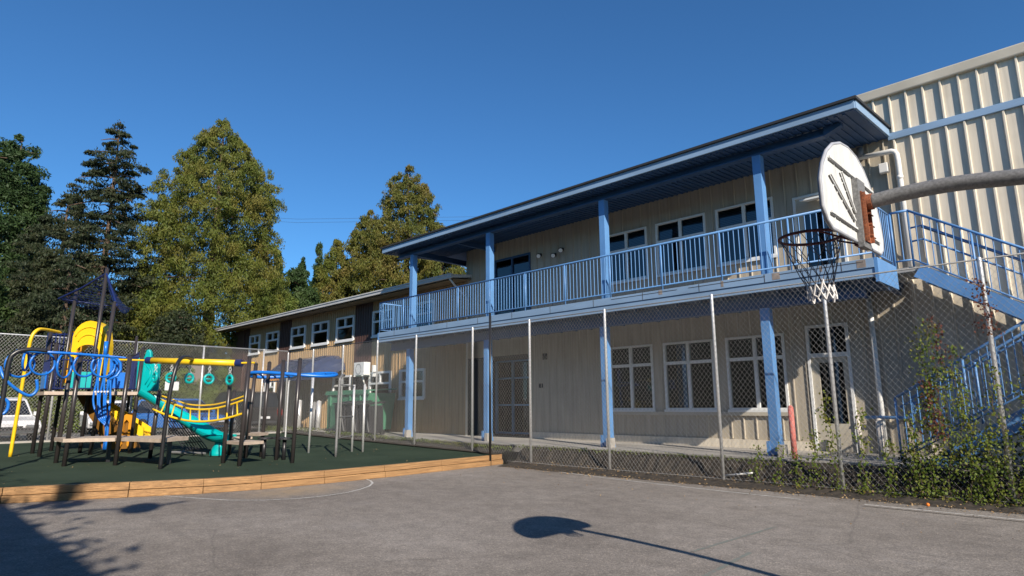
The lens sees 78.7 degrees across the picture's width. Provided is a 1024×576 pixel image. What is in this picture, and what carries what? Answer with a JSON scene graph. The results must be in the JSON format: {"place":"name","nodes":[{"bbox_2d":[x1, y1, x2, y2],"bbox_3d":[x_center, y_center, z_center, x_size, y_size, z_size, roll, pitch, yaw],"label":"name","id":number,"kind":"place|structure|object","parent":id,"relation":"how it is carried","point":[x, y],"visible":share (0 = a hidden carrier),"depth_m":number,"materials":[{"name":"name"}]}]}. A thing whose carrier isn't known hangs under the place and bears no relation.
{"place":"outdoors","nodes":[
{"label":"outdoors","id":0,"kind":"place"},
{"bbox_2d":[0,425,291,441],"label":"parking lot","id":1,"kind":"structure","parent":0,"point":[7,437],"depth_m":26.83,"materials":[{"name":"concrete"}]},
{"bbox_2d":[0,373,36,434],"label":"shrub","id":2,"kind":"object","parent":1,"relation":"on","point":[10,390],"visible":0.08,"depth_m":28.27,"materials":[{"name":"green plant"}]},
{"bbox_2d":[0,261,38,374],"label":"broadleaf tree","id":3,"kind":"object","parent":1,"relation":"on","point":[4,314],"visible":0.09,"depth_m":35.10,"materials":[{"name":"green plant"}]},
{"bbox_2d":[0,398,40,440],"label":"parked car","id":4,"kind":"object","parent":1,"relation":"on","point":[23,421],"visible":0.69,"depth_m":21.91,"materials":[{"name":"white paint"}]},
{"bbox_2d":[0,134,54,340],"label":"broadleaf tree","id":5,"kind":"object","parent":1,"relation":"on","point":[24,196],"visible":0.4,"depth_m":43.05,"materials":[{"name":"green plant"}]},
{"bbox_2d":[25,366,96,432],"bbox_3d":[-21.337,5.336,29.515,3.366,3.385,3.786,5,-12,-25],"label":"shrub","id":6,"kind":"object","parent":1,"relation":"on","point":[78,410],"visible":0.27,"depth_m":28.79,"materials":[{"name":"green plant"}]},
{"bbox_2d":[0,191,124,364],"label":"spruce tree","id":7,"kind":"object","parent":1,"relation":"on","point":[29,264],"visible":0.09,"depth_m":40.50,"materials":[{"name":"green plant"}]},
{"bbox_2d":[0,253,127,429],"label":"spruce tree","id":8,"kind":"object","parent":1,"relation":"on","point":[40,308],"visible":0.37,"depth_m":33.26,"materials":[{"name":"green plant"}]},
{"bbox_2d":[2,119,183,414],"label":"spruce tree","id":9,"kind":"object","parent":1,"relation":"on","point":[124,193],"visible":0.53,"depth_m":40.13,"materials":[{"name":"green plant"}]},
{"bbox_2d":[77,400,131,434],"bbox_3d":[-18.392,5.843,28.369,2.200,1.446,4.460,8,-14,-38],"label":"parked car","id":10,"kind":"object","parent":1,"relation":"on","point":[89,420],"visible":0.21,"depth_m":28.05,"materials":[{"name":"white paint"}]},
{"bbox_2d":[77,371,158,431],"bbox_3d":[-19.481,5.674,30.962,4.010,3.287,3.711,10,-15,-44],"label":"shrub","id":11,"kind":"object","parent":1,"relation":"on","point":[120,398],"visible":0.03,"depth_m":30.81,"materials":[{"name":"green plant"}]},
{"bbox_2d":[76,271,164,424],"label":"spruce tree","id":12,"kind":"object","parent":1,"relation":"on","point":[128,311],"visible":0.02,"depth_m":43.52,"materials":[{"name":"green plant"}]},
{"bbox_2d":[164,381,178,435],"bbox_3d":[-13.360,4.712,24.373,0.500,2.140,0.075,10,-15,-44],"label":"parking sign","id":13,"kind":"object","parent":1,"relation":"on","point":[176,384],"visible":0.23,"depth_m":24.43,"materials":[{"name":"white paint"}]},
{"bbox_2d":[120,308,233,410],"bbox_3d":[-20.057,4.790,37.291,7.081,7.418,7.157,10,-15,-44],"label":"broadleaf tree","id":14,"kind":"object","parent":1,"relation":"on","point":[181,319],"visible":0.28,"depth_m":36.79,"materials":[{"name":"green plant"}]},
{"bbox_2d":[150,368,213,429],"bbox_3d":[-17.945,5.969,33.403,3.904,3.530,3.960,10,-15,-44],"label":"shrub","id":15,"kind":"object","parent":1,"relation":"on","point":[180,375],"visible":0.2,"depth_m":33.30,"materials":[{"name":"green plant"}]},
{"bbox_2d":[132,398,235,434],"bbox_3d":[-14.153,5.501,26.841,4.160,1.496,2.150,-3,-11,13],"label":"parked car","id":16,"kind":"object","parent":1,"relation":"on","point":[161,418],"visible":0.35,"depth_m":26.31,"materials":[{"name":"blue paint"}]},
{"bbox_2d":[186,365,204,395],"bbox_3d":[-18.031,6.173,35.427,1.086,3.540,1.086,10,-15,-44],"label":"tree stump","id":17,"kind":"object","parent":1,"relation":"on","point":[196,370],"visible":0.19,"depth_m":35.28,"materials":[{"name":"wood"}]},
{"bbox_2d":[113,117,289,392],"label":"cedar tree","id":18,"kind":"object","parent":1,"relation":"on","point":[260,278],"visible":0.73,"depth_m":40.97,"materials":[{"name":"green plant"}]},
{"bbox_2d":[202,366,239,403],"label":"shrub","id":19,"kind":"object","parent":1,"relation":"on","point":[220,374],"visible":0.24,"depth_m":37.26,"materials":[{"name":"green plant"}]},
{"bbox_2d":[208,391,282,431],"bbox_3d":[-13.087,5.893,29.858,4.760,1.816,2.300,-9,-13,37],"label":"parked car","id":20,"kind":"object","parent":1,"relation":"on","point":[274,406],"visible":0.22,"depth_m":28.65,"materials":[{"name":"black paint"}]},
{"bbox_2d":[229,289,299,376],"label":"broadleaf tree","id":21,"kind":"object","parent":1,"relation":"on","point":[290,302],"visible":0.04,"depth_m":46.13,"materials":[{"name":"green plant"}]},
{"bbox_2d":[273,252,283,278],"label":"poplar tree","id":22,"kind":"object","parent":1,"relation":"on","point":[279,255],"visible":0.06,"depth_m":51.72,"materials":[{"name":"green plant"}]},
{"bbox_2d":[277,265,323,311],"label":"tree","id":23,"kind":"object","parent":1,"relation":"on","point":[307,296],"visible":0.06,"depth_m":48.92,"materials":[{"name":"green plant"}]},
{"bbox_2d":[310,241,322,292],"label":"poplar tree","id":24,"kind":"object","parent":1,"relation":"on","point":[318,252],"visible":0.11,"depth_m":53.02,"materials":[{"name":"green plant"}]},
{"bbox_2d":[312,238,357,301],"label":"cedar tree","id":25,"kind":"object","parent":1,"relation":"on","point":[330,261],"visible":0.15,"depth_m":51.32,"materials":[{"name":"green plant"}]},
{"bbox_2d":[317,209,402,303],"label":"cedar tree","id":26,"kind":"object","parent":1,"relation":"on","point":[354,243],"visible":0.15,"depth_m":49.31,"materials":[{"name":"green plant"}]},
{"bbox_2d":[215,273,528,435],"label":"school wing","id":27,"kind":"structure","parent":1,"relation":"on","point":[351,319],"depth_m":28.40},
{"bbox_2d":[247,334,260,355],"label":"window","id":28,"kind":"structure","parent":27,"relation":"in","point":[255,336],"depth_m":37.15,"materials":[{"name":"white paint"}]},
{"bbox_2d":[265,331,279,352],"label":"window","id":29,"kind":"structure","parent":27,"relation":"in","point":[267,334],"depth_m":35.45,"materials":[{"name":"white paint"}]},
{"bbox_2d":[289,325,306,349],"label":"window","id":30,"kind":"structure","parent":27,"relation":"in","point":[298,327],"depth_m":33.28,"materials":[{"name":"white paint"}]},
{"bbox_2d":[261,355,344,428],"bbox_3d":[-10.437,5.149,30.678,1.590,3.570,5.800,10,-15,-44],"label":"entrance awning","id":31,"kind":"object","parent":27,"relation":"attached to","point":[328,359],"visible":0.41,"depth_m":29.42,"materials":[{"name":"plastic"}]},
{"bbox_2d":[310,320,329,346],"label":"window","id":32,"kind":"structure","parent":27,"relation":"in","point":[327,324],"depth_m":31.63,"materials":[{"name":"white paint"}]},
{"bbox_2d":[332,375,351,390],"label":"window","id":33,"kind":"structure","parent":27,"relation":"in","point":[333,379],"depth_m":29.71,"materials":[{"name":"white paint"}]},
{"bbox_2d":[334,315,354,343],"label":"window","id":34,"kind":"structure","parent":27,"relation":"in","point":[352,316],"depth_m":29.93,"materials":[{"name":"white paint"}]},
{"bbox_2d":[353,362,375,387],"bbox_3d":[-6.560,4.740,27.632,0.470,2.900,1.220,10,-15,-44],"label":"air conditioner","id":35,"kind":"object","parent":27,"relation":"attached to","point":[361,366],"visible":0.77,"depth_m":27.70,"materials":[{"name":"white paint"}]},
{"bbox_2d":[368,371,391,392],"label":"window","id":36,"kind":"structure","parent":27,"relation":"in","point":[379,382],"depth_m":27.28,"materials":[{"name":"white paint"}]},
{"bbox_2d":[371,308,395,337],"bbox_3d":[-5.689,1.556,27.637,0.140,1.210,1.760,10,-15,-44],"label":"window","id":37,"kind":"structure","parent":27,"relation":"in","point":[374,312],"depth_m":27.94,"materials":[{"name":"white paint"}]},
{"bbox_2d":[398,368,425,399],"bbox_3d":[-4.100,3.950,25.588,0.140,1.250,1.790,10,-15,-44],"label":"window","id":38,"kind":"structure","parent":27,"relation":"in","point":[422,369],"depth_m":25.33,"materials":[{"name":"white paint"}]},
{"bbox_2d":[416,300,434,324],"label":"window","id":39,"kind":"structure","parent":27,"relation":"in","point":[432,302],"depth_m":25.24,"materials":[{"name":"white paint"}]},
{"bbox_2d":[339,164,445,296],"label":"cedar tree","id":40,"kind":"object","parent":1,"relation":"on","point":[397,200],"visible":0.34,"depth_m":47.68,"materials":[{"name":"green plant"}]},
{"bbox_2d":[405,224,465,282],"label":"cedar tree","id":41,"kind":"object","parent":1,"relation":"on","point":[450,268],"visible":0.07,"depth_m":46.20,"materials":[{"name":"green plant"}]},
{"bbox_2d":[0,433,493,486],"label":"playground surface","id":42,"kind":"object","parent":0,"point":[24,466],"visible":0.66,"depth_m":15.22,"materials":[{"name":"green rubber"}]},
{"bbox_2d":[0,267,254,468],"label":"play structure","id":43,"kind":"object","parent":42,"relation":"on","point":[117,427],"visible":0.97,"depth_m":16.43,"materials":[{"name":"brown paint"}]},
{"bbox_2d":[0,431,282,443],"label":"concrete kerb","id":44,"kind":"structure","parent":42,"relation":"on","point":[6,442],"depth_m":20.50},
{"bbox_2d":[0,333,287,441],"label":"chain link fence","id":45,"kind":"object","parent":44,"relation":"on","point":[131,398],"visible":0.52,"depth_m":23.80,"materials":[{"name":"metal"}]},
{"bbox_2d":[221,356,337,465],"bbox_3d":[-5.958,3.178,16.290,2.678,2.552,3.731,4,-11,-20],"label":"overhead rail station","id":46,"kind":"object","parent":42,"relation":"on","point":[247,412],"visible":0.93,"depth_m":15.80,"materials":[{"name":"dark brown paint"},{"name":"blue paint"},{"name":"tan plastic"}]},
{"bbox_2d":[334,374,365,456],"bbox_3d":[-4.588,3.492,17.303,0.390,2.182,1.654,-3,-11,11],"label":"climbing ladder","id":47,"kind":"object","parent":42,"relation":"on","point":[352,416],"visible":0.98,"depth_m":17.85,"materials":[{"name":"metal"}]},
{"bbox_2d":[281,430,515,453],"bbox_3d":[-4.905,5.308,21.955,0.730,0.340,13.500,10,-15,-44],"label":"planting strip","id":48,"kind":"object","parent":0,"point":[441,445],"visible":0.77,"depth_m":19.77,"materials":[{"name":"soil"}]},
{"bbox_2d":[253,425,325,431],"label":"weeds","id":49,"kind":"object","parent":48,"relation":"on","point":[273,429],"visible":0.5,"depth_m":27.32,"materials":[{"name":"green plant"}]},
{"bbox_2d":[324,430,511,450],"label":"weeds","id":50,"kind":"object","parent":48,"relation":"on","point":[426,440],"visible":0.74,"depth_m":20.30,"materials":[{"name":"green plant"}]},
{"bbox_2d":[0,464,1023,575],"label":"asphalt court","id":51,"kind":"object","parent":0,"point":[505,521],"depth_m":7.93,"materials":[{"name":"asphalt"}]},
{"bbox_2d":[0,454,502,503],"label":"timber border","id":52,"kind":"object","parent":51,"relation":"on","point":[44,493],"visible":1,"depth_m":11.92,"materials":[{"name":"brown wood"}]},
{"bbox_2d":[489,313,490,460],"bbox_3d":[-0.597,2.717,17.038,0.071,4.110,0.071,10,-15,-44],"label":"black pole","id":53,"kind":"object","parent":52,"relation":"on","point":[489,386],"visible":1,"depth_m":17.01,"materials":[{"name":"metal"}]},
{"bbox_2d":[171,479,372,499],"bbox_3d":[-4.201,3.855,11.814,3.983,0.001,1.960,7,-13,-36],"label":"painted court line","id":54,"kind":"object","parent":51,"relation":"on","point":[294,498],"visible":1,"depth_m":11.24,"materials":[{"name":"white paint"}]},
{"bbox_2d":[563,472,794,498],"bbox_3d":[2.327,4.116,13.470,0.259,0.001,7.927,8,-13,-37],"label":"court line","id":55,"kind":"object","parent":51,"relation":"on","point":[689,487],"visible":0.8,"depth_m":12.01,"materials":[{"name":"white paint"}]},
{"bbox_2d":[703,552,751,575],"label":"faded court line","id":56,"kind":"object","parent":51,"relation":"on","point":[726,564],"visible":1,"depth_m":6.28,"materials":[{"name":"white paint"}]},
{"bbox_2d":[692,527,775,551],"bbox_3d":[2.708,3.001,7.498,2.002,0.001,0.050,9,-14,-42],"label":"faded court line","id":57,"kind":"object","parent":51,"relation":"on","point":[732,539],"visible":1,"depth_m":7.39,"materials":[{"name":"white paint"}]},
{"bbox_2d":[777,142,1023,303],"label":"basketball hoop","id":58,"kind":"object","parent":51,"relation":"on","point":[850,202],"visible":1,"depth_m":4.15,"materials":[{"name":"white metal"}]},
{"bbox_2d":[864,504,1023,519],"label":"court line","id":59,"kind":"object","parent":51,"relation":"on","point":[946,512],"visible":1,"depth_m":8.95,"materials":[{"name":"white paint"}]},
{"bbox_2d":[0,0,1023,353],"label":"sky","id":60,"kind":"structure","parent":0,"point":[495,104],"materials":[{"name":"blue"}]},
{"bbox_2d":[256,428,1023,473],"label":"walkway","id":61,"kind":"structure","parent":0,"point":[575,444],"depth_m":15.18,"materials":[{"name":"concrete"}]},
{"bbox_2d":[297,400,301,429],"bbox_3d":[-10.116,6.039,29.681,0.219,1.450,0.219,10,-15,-44],"label":"bollard","id":62,"kind":"object","parent":61,"relation":"on","point":[299,414],"visible":0.48,"depth_m":29.61,"materials":[{"name":"metal"}]},
{"bbox_2d":[311,402,316,429],"bbox_3d":[-9.339,6.043,29.463,0.219,1.350,0.219,10,-15,-44],"label":"bollard","id":63,"kind":"object","parent":61,"relation":"on","point":[313,414],"visible":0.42,"depth_m":29.39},
{"bbox_2d":[315,400,321,429],"bbox_3d":[-8.916,5.886,28.772,0.219,1.400,0.219,10,-15,-44],"label":"bollard","id":64,"kind":"object","parent":61,"relation":"on","point":[318,415],"visible":0.76,"depth_m":28.70,"materials":[{"name":"metal"}]},
{"bbox_2d":[333,401,356,433],"bbox_3d":[-6.668,5.181,25.079,0.760,1.298,0.880,10,-15,-44],"label":"wheelie bin","id":65,"kind":"object","parent":61,"relation":"on","point":[344,419],"visible":0.34,"depth_m":24.70,"materials":[{"name":"black plastic"}]},
{"bbox_2d":[344,400,371,432],"bbox_3d":[-6.054,5.069,24.502,0.760,1.298,0.880,10,-15,-44],"label":"wheelie bin","id":66,"kind":"object","parent":61,"relation":"on","point":[356,430],"visible":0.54,"depth_m":24.27,"materials":[{"name":"black plastic"}]},
{"bbox_2d":[325,388,396,429],"bbox_3d":[-6.491,5.147,26.596,1.370,1.680,3.450,10,-15,-44],"label":"waste container","id":67,"kind":"object","parent":61,"relation":"on","point":[368,397],"visible":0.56,"depth_m":25.91,"materials":[{"name":"green metal"}]},
{"bbox_2d":[357,401,384,434],"bbox_3d":[-5.419,4.985,23.941,0.760,1.248,0.860,10,-15,-44],"label":"wheelie bin","id":68,"kind":"object","parent":61,"relation":"on","point":[371,415],"visible":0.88,"depth_m":23.70,"materials":[{"name":"black plastic"}]},
{"bbox_2d":[377,42,1023,459],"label":"school building","id":69,"kind":"structure","parent":61,"relation":"on","point":[715,216],"depth_m":15.62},
{"bbox_2d":[494,252,530,314],"bbox_3d":[0.024,0.133,22.136,0.080,2.550,1.800,10,-15,-44],"label":"glazed door","id":70,"kind":"structure","parent":69,"relation":"in","point":[525,254],"depth_m":22.28,"materials":[{"name":"blue paint"}]},
{"bbox_2d":[609,226,648,284],"bbox_3d":[3.482,-0.931,18.829,0.212,1.580,1.530,10,-15,-44],"label":"window","id":71,"kind":"structure","parent":69,"relation":"in","point":[628,279],"depth_m":18.78,"materials":[{"name":"white paint"}]},
{"bbox_2d":[611,344,655,411],"bbox_3d":[3.467,2.629,18.145,0.125,1.890,1.560,10,-15,-44],"label":"window","id":72,"kind":"structure","parent":69,"relation":"in","point":[630,365],"depth_m":18.07,"materials":[{"name":"white paint"}]},
{"bbox_2d":[655,213,708,276],"bbox_3d":[4.770,-1.178,17.559,0.212,1.580,1.620,10,-15,-44],"label":"window","id":73,"kind":"structure","parent":69,"relation":"in","point":[680,220],"depth_m":17.57,"materials":[{"name":"white paint"}]},
{"bbox_2d":[663,339,716,411],"bbox_3d":[4.780,2.378,16.851,0.125,1.890,1.560,10,-15,-44],"label":"window","id":74,"kind":"structure","parent":69,"relation":"in","point":[689,360],"depth_m":16.84,"materials":[{"name":"white paint"}]},
{"bbox_2d":[715,196,777,266],"bbox_3d":[6.086,-1.429,16.262,0.212,1.580,1.610,10,-15,-44],"label":"window","id":75,"kind":"structure","parent":69,"relation":"in","point":[743,206],"depth_m":16.32,"materials":[{"name":"white paint"}]},
{"bbox_2d":[725,333,789,411],"bbox_3d":[6.085,2.128,15.564,0.125,1.890,1.560,10,-15,-44],"label":"window","id":76,"kind":"structure","parent":69,"relation":"in","point":[755,357],"depth_m":15.58,"materials":[{"name":"white paint"}]},
{"bbox_2d":[795,195,844,267],"bbox_3d":[7.341,-1.129,14.850,0.117,2.235,0.995,10,-15,-44],"label":"door","id":77,"kind":"structure","parent":69,"relation":"in","point":[801,207],"depth_m":15.13,"materials":[{"name":"white wood"}]},
{"bbox_2d":[811,356,856,451],"bbox_3d":[7.307,2.633,14.212,0.117,2.105,0.800,10,-15,-44],"label":"door","id":78,"kind":"structure","parent":69,"relation":"in","point":[815,364],"depth_m":14.18,"materials":[{"name":"beige wood"}]},
{"bbox_2d":[787,405,797,458],"bbox_3d":[5.588,2.890,12.440,0.109,1.095,0.109,10,-15,-44],"label":"bollard","id":79,"kind":"object","parent":61,"relation":"on","point":[792,439],"visible":0.78,"depth_m":12.42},
{"bbox_2d":[855,417,863,453],"bbox_3d":[7.458,3.186,13.417,0.099,0.845,0.099,10,-15,-44],"label":"bollard","id":80,"kind":"object","parent":61,"relation":"on","point":[859,442],"visible":0.43,"depth_m":13.39,"materials":[{"name":"white paint"}]},
{"bbox_2d":[875,418,885,456],"bbox_3d":[7.542,3.080,12.774,0.139,0.815,0.139,10,-15,-44],"label":"bollard","id":81,"kind":"object","parent":61,"relation":"on","point":[878,434],"visible":0.75,"depth_m":12.74,"materials":[{"name":"white paint"}]},
{"bbox_2d":[888,209,1023,466],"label":"exterior staircase","id":82,"kind":"structure","parent":61,"relation":"on","point":[1014,417],"depth_m":11.41,"materials":[{"name":"metal"}]},
{"bbox_2d":[389,443,896,464],"bbox_3d":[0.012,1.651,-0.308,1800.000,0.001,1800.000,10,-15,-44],"label":"ground","id":83,"kind":"structure","parent":0,"point":[506,460],"depth_m":20.53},
{"bbox_2d":[500,446,1023,513],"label":"soil bank","id":84,"kind":"structure","parent":0,"point":[791,487],"depth_m":12.21,"materials":[{"name":"soil"}]},
{"bbox_2d":[516,444,771,462],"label":"weeds","id":85,"kind":"object","parent":84,"relation":"on","point":[643,453],"visible":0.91,"depth_m":14.53,"materials":[{"name":"green plant"}]},
{"bbox_2d":[283,252,1023,504],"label":"chain link fence","id":86,"kind":"object","parent":84,"relation":"on","point":[993,354],"visible":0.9,"depth_m":13.13,"materials":[{"name":"metal"}]},
{"bbox_2d":[814,390,846,489],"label":"vine","id":87,"kind":"object","parent":86,"relation":"attached to","point":[831,446],"visible":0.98,"depth_m":11.19,"materials":[{"name":"green plant"}]},
{"bbox_2d":[847,401,890,493],"bbox_3d":[6.087,2.780,10.778,0.316,1.640,0.642,6,-12,-31],"label":"vine","id":88,"kind":"object","parent":86,"relation":"attached to","point":[863,456],"visible":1,"depth_m":10.82,"materials":[{"name":"green plant"}]},
{"bbox_2d":[904,429,939,497],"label":"vine","id":89,"kind":"object","parent":86,"relation":"attached to","point":[918,481],"visible":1,"depth_m":10.20,"materials":[{"name":"green plant"}]},
{"bbox_2d":[900,342,958,499],"bbox_3d":[6.793,2.180,10.192,0.363,2.612,0.767,10,-15,-44],"label":"vine","id":90,"kind":"object","parent":86,"relation":"attached to","point":[929,418],"visible":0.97,"depth_m":10.18,"materials":[{"name":"green plant"}]},
{"bbox_2d":[916,380,949,440],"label":"vine","id":91,"kind":"object","parent":86,"relation":"attached to","point":[936,430],"visible":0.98,"depth_m":10.15,"materials":[{"name":"green plant"}]},
{"bbox_2d":[922,314,958,373],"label":"vine","id":92,"kind":"object","parent":86,"relation":"attached to","point":[939,347],"visible":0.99,"depth_m":10.21,"materials":[{"name":"green plant"}]},
{"bbox_2d":[936,339,992,503],"bbox_3d":[7.086,2.085,9.909,0.376,2.608,0.753,10,-15,-44],"label":"vine","id":93,"kind":"object","parent":86,"relation":"attached to","point":[961,405],"visible":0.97,"depth_m":9.88,"materials":[{"name":"green plant"}]},
{"bbox_2d":[951,387,997,503],"bbox_3d":[7.154,2.476,9.779,0.496,1.848,0.394,-6,-12,26],"label":"vine","id":94,"kind":"object","parent":86,"relation":"attached to","point":[970,427],"visible":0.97,"depth_m":9.74,"materials":[{"name":"green plant"}]},
{"bbox_2d":[963,278,1004,339],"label":"vine","id":95,"kind":"object","parent":86,"relation":"attached to","point":[983,303],"visible":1,"depth_m":9.85,"materials":[{"name":"green plant"}]},
{"bbox_2d":[1005,374,1023,502],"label":"vine","id":96,"kind":"object","parent":86,"relation":"attached to","point":[1019,398],"visible":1,"depth_m":9.40,"materials":[{"name":"green plant"}]},
{"bbox_2d":[1010,418,1023,500],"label":"vine","id":97,"kind":"object","parent":86,"relation":"attached to","point":[1022,444],"visible":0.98,"depth_m":9.33,"materials":[{"name":"green plant"}]},
{"bbox_2d":[747,444,768,484],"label":"vine","id":98,"kind":"object","parent":84,"relation":"on","point":[755,458],"visible":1,"depth_m":12.06,"materials":[{"name":"green plant"}]},
{"bbox_2d":[499,459,1021,515],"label":"fallen leaves","id":99,"kind":"object","parent":84,"relation":"on","point":[684,482],"visible":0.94,"depth_m":11.63,"materials":[{"name":"brown plant"}]},
{"bbox_2d":[772,442,786,486],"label":"vine","id":100,"kind":"object","parent":84,"relation":"on","point":[777,462],"visible":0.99,"depth_m":11.77,"materials":[{"name":"green plant"}]},
{"bbox_2d":[783,447,808,489],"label":"vine","id":101,"kind":"object","parent":84,"relation":"on","point":[796,467],"visible":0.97,"depth_m":11.53,"materials":[{"name":"green plant"}]},
{"bbox_2d":[801,429,828,489],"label":"vine","id":102,"kind":"object","parent":84,"relation":"on","point":[815,454],"visible":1,"depth_m":11.35,"materials":[{"name":"green plant"}]},
{"bbox_2d":[866,438,905,496],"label":"vine","id":103,"kind":"object","parent":84,"relation":"on","point":[890,460],"visible":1,"depth_m":10.49,"materials":[{"name":"green plant"}]},
{"bbox_2d":[901,410,933,497],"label":"vine","id":104,"kind":"object","parent":84,"relation":"on","point":[911,463],"visible":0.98,"depth_m":10.31,"materials":[{"name":"green plant"}]},
{"bbox_2d":[831,485,1023,506],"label":"ground ivy","id":105,"kind":"object","parent":84,"relation":"on","point":[879,490],"visible":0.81,"depth_m":10.13,"materials":[{"name":"green plant"}]},
{"bbox_2d":[904,317,983,504],"bbox_3d":[6.952,1.942,10.082,0.334,3.021,0.886,10,-15,-44],"label":"vine","id":106,"kind":"object","parent":84,"relation":"on","point":[942,398],"visible":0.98,"depth_m":10.11,"materials":[{"name":"green plant"}]},
{"bbox_2d":[897,433,1023,491],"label":"ground ivy","id":107,"kind":"object","parent":84,"relation":"on","point":[959,461],"visible":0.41,"depth_m":10.16,"materials":[{"name":"leaf"},{"name":"bark"}]},
{"bbox_2d":[976,421,1013,506],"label":"vine","id":108,"kind":"object","parent":84,"relation":"on","point":[989,444],"visible":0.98,"depth_m":9.54,"materials":[{"name":"green plant"}]},
{"bbox_2d":[976,358,1023,506],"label":"vine","id":109,"kind":"object","parent":84,"relation":"on","point":[1005,429],"visible":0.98,"depth_m":9.50,"materials":[{"name":"green plant"}]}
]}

